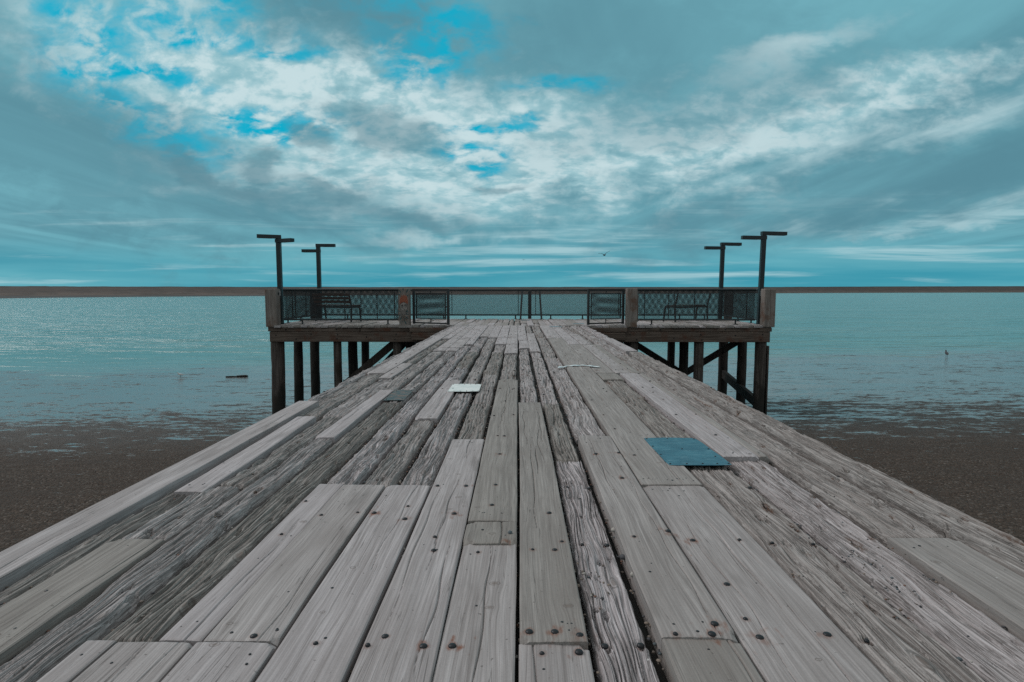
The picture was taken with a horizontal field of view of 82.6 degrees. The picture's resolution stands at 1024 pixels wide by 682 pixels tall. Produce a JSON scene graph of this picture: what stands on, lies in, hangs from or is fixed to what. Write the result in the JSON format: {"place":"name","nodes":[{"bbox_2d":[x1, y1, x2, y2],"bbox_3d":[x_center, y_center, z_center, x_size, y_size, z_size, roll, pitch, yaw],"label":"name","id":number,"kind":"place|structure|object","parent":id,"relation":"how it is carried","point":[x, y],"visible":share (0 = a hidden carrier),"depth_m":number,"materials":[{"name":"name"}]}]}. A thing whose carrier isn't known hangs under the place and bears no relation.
{"place":"outdoors","nodes":[
{"label":"outdoors","id":0,"kind":"place"},
{"bbox_2d":[0,350,1023,551],"bbox_3d":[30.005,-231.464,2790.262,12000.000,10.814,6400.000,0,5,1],"label":"beach","id":1,"kind":"structure","parent":0,"point":[948,430],"depth_m":16.68,"materials":[{"name":"brown sand"}]},
{"bbox_2d":[226,375,247,376],"bbox_3d":[-12.774,1.634,27.081,1.009,0.120,0.157,0,5,-2],"label":"driftwood log","id":2,"kind":"object","parent":1,"relation":"on","point":[238,376],"visible":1,"depth_m":27.04,"materials":[{"name":"black wood"}]},
{"bbox_2d":[0,319,1023,681],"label":"wooden pier","id":3,"kind":"structure","parent":1,"relation":"on","point":[308,573],"depth_m":2.30,"materials":[{"name":"grey wood"}]},
{"bbox_2d":[265,289,280,326],"bbox_3d":[-7.110,-0.987,17.356,0.348,1.125,0.300,0,5,1],"label":"timber post","id":4,"kind":"object","parent":3,"relation":"on","point":[272,308],"visible":0.92,"depth_m":17.22,"materials":[{"name":"grey wood"}]},
{"bbox_2d":[257,234,293,323],"bbox_3d":[-7.051,-1.845,17.574,1.140,2.688,0.458,0,5,1],"label":"street lamp","id":5,"kind":"object","parent":3,"relation":"on","point":[279,241],"visible":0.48,"depth_m":17.59,"materials":[{"name":"black metal"}]},
{"bbox_2d":[283,291,315,322],"bbox_3d":[-7.071,-1.201,19.470,0.100,1.078,3.150,0,5,1],"label":"metal railing","id":6,"kind":"object","parent":3,"relation":"on","point":[297,305],"visible":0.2,"depth_m":19.24,"materials":[{"name":"black metal"}]},
{"bbox_2d":[301,244,335,318],"bbox_3d":[-6.920,-2.134,20.966,1.178,2.688,0.241,0,5,1],"label":"street lamp","id":7,"kind":"object","parent":3,"relation":"on","point":[317,250],"visible":0.8,"depth_m":20.85,"materials":[{"name":"black metal"}]},
{"bbox_2d":[312,293,361,321],"bbox_3d":[-5.805,-1.124,19.365,1.510,0.943,0.641,2,5,23],"label":"park bench","id":8,"kind":"object","parent":3,"relation":"on","point":[334,305],"visible":0.41,"depth_m":19.17,"materials":[{"name":"grey metal"}]},
{"bbox_2d":[283,289,398,323],"bbox_3d":[-5.061,-1.045,17.650,3.700,1.078,0.100,0,5,1],"label":"metal railing","id":9,"kind":"object","parent":3,"relation":"on","point":[344,294],"visible":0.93,"depth_m":17.64,"materials":[{"name":"black metal"}]},
{"bbox_2d":[384,390,413,399],"bbox_3d":[-1.081,0.515,5.596,0.184,0.008,0.560,0,5,1],"label":"painted patch","id":10,"kind":"object","parent":3,"relation":"on","point":[399,394],"visible":1,"depth_m":5.56,"materials":[{"name":"grey paint"}]},
{"bbox_2d":[398,288,410,325],"bbox_3d":[-3.200,-0.994,17.309,0.340,1.138,0.308,0,5,1],"label":"timber post","id":11,"kind":"object","parent":3,"relation":"on","point":[404,306],"visible":0.99,"depth_m":17.17,"materials":[{"name":"grey wood"}]},
{"bbox_2d":[317,289,529,318],"bbox_3d":[-3.215,-1.341,21.118,7.717,1.078,0.100,0,5,1],"label":"metal railing","id":12,"kind":"object","parent":3,"relation":"on","point":[480,305],"visible":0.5,"depth_m":21.10,"materials":[{"name":"black metal"}]},
{"bbox_2d":[412,289,449,324],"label":"railing gate","id":13,"kind":"structure","parent":3,"relation":"on","point":[430,312],"depth_m":17.33,"materials":[{"name":"grey metal"}]},
{"bbox_2d":[447,384,480,391],"bbox_3d":[-0.481,0.480,6.005,0.311,0.007,0.484,0,5,1],"label":"metal sheet","id":14,"kind":"object","parent":3,"relation":"on","point":[463,387],"visible":1,"depth_m":6.01,"materials":[{"name":"metal"}]},
{"bbox_2d":[0,376,1006,680],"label":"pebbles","id":15,"kind":"object","parent":3,"relation":"on","point":[622,556],"visible":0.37,"depth_m":2.33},
{"bbox_2d":[520,291,522,318],"bbox_3d":[0.312,-1.284,20.897,0.147,1.010,0.394,0,5,4],"label":"rail prop","id":16,"kind":"object","parent":3,"relation":"on","point":[521,304],"visible":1,"depth_m":20.89,"materials":[{"name":"grey metal"}]},
{"bbox_2d":[539,291,541,318],"bbox_3d":[1.047,-1.283,20.890,0.147,1.010,0.394,0,5,-3],"label":"rail prop","id":17,"kind":"object","parent":3,"relation":"on","point":[540,304],"visible":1,"depth_m":20.88,"materials":[{"name":"grey metal"}]},
{"bbox_2d":[558,365,599,367],"bbox_3d":[0.847,0.330,7.669,0.572,0.012,0.304,-1,5,-10],"label":"plastic strip","id":18,"kind":"object","parent":3,"relation":"on","point":[578,365],"visible":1,"depth_m":7.71,"materials":[{"name":"white plastic"}]},
{"bbox_2d":[587,289,624,324],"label":"railing gate","id":19,"kind":"structure","parent":3,"relation":"on","point":[613,313],"depth_m":17.27,"materials":[{"name":"grey metal"}]},
{"bbox_2d":[530,289,717,318],"bbox_3d":[4.083,-1.335,21.040,6.887,1.078,0.100,0,5,1],"label":"metal railing","id":20,"kind":"object","parent":3,"relation":"on","point":[550,315],"visible":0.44,"depth_m":21.04,"materials":[{"name":"black metal"}]},
{"bbox_2d":[625,289,638,326],"bbox_3d":[3.550,-0.979,17.242,0.350,1.140,0.300,0,5,1],"label":"timber post","id":21,"kind":"object","parent":3,"relation":"on","point":[631,307],"visible":0.96,"depth_m":17.10,"materials":[{"name":"grey wood"}]},
{"bbox_2d":[663,295,709,321],"bbox_3d":[5.814,-1.124,19.366,1.590,0.943,0.639,-3,6,-32],"label":"park bench","id":22,"kind":"object","parent":3,"relation":"on","point":[686,307],"visible":0.24,"depth_m":19.22,"materials":[{"name":"grey metal"}]},
{"bbox_2d":[644,437,731,465],"bbox_3d":[1.074,0.681,3.633,0.376,0.008,0.632,0,5,1],"label":"metal plate","id":23,"kind":"object","parent":3,"relation":"on","point":[681,451],"visible":1,"depth_m":3.58,"materials":[{"name":"blue paint"}]},
{"bbox_2d":[638,289,755,324],"bbox_3d":[5.458,-1.036,17.538,3.700,1.078,0.100,0,5,1],"label":"metal railing","id":24,"kind":"object","parent":3,"relation":"on","point":[694,298],"visible":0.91,"depth_m":17.53,"materials":[{"name":"black metal"}]},
{"bbox_2d":[704,242,741,318],"bbox_3d":[7.476,-2.138,20.815,1.294,2.722,0.220,1,5,1],"label":"street lamp","id":25,"kind":"object","parent":3,"relation":"on","point":[722,247],"visible":0.73,"depth_m":20.69,"materials":[{"name":"black metal"}]},
{"bbox_2d":[722,289,757,322],"bbox_3d":[7.508,-1.187,19.315,0.100,1.078,3.150,0,5,1],"label":"metal railing","id":26,"kind":"object","parent":3,"relation":"on","point":[755,311],"visible":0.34,"depth_m":18.89,"materials":[{"name":"black metal"}]},
{"bbox_2d":[741,231,786,323],"bbox_3d":[7.554,-1.898,17.623,1.338,2.788,0.220,1,5,1],"label":"street lamp","id":27,"kind":"object","parent":3,"relation":"on","point":[763,237],"visible":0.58,"depth_m":17.52,"materials":[{"name":"black metal"}]},
{"bbox_2d":[760,289,775,326],"bbox_3d":[7.545,-0.975,17.195,0.320,1.120,0.310,0,5,1],"label":"timber post","id":28,"kind":"object","parent":3,"relation":"on","point":[767,307],"visible":0.92,"depth_m":17.05,"materials":[{"name":"grey wood"}]},
{"bbox_2d":[0,293,1023,381],"bbox_3d":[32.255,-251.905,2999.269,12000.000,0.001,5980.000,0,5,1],"label":"water","id":29,"kind":"structure","parent":0,"point":[109,334],"depth_m":61.13,"materials":[{"name":"teal liquid"}]},
{"bbox_2d":[0,286,1023,297],"bbox_3d":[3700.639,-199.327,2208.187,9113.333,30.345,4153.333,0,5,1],"label":"shore","id":30,"kind":"structure","parent":0,"point":[62,291],"depth_m":675.09,"materials":[{"name":"grey"}]},
{"bbox_2d":[0,0,1023,286],"label":"sky","id":31,"kind":"structure","parent":0,"point":[148,143],"materials":[{"name":"blue"}]}
]}

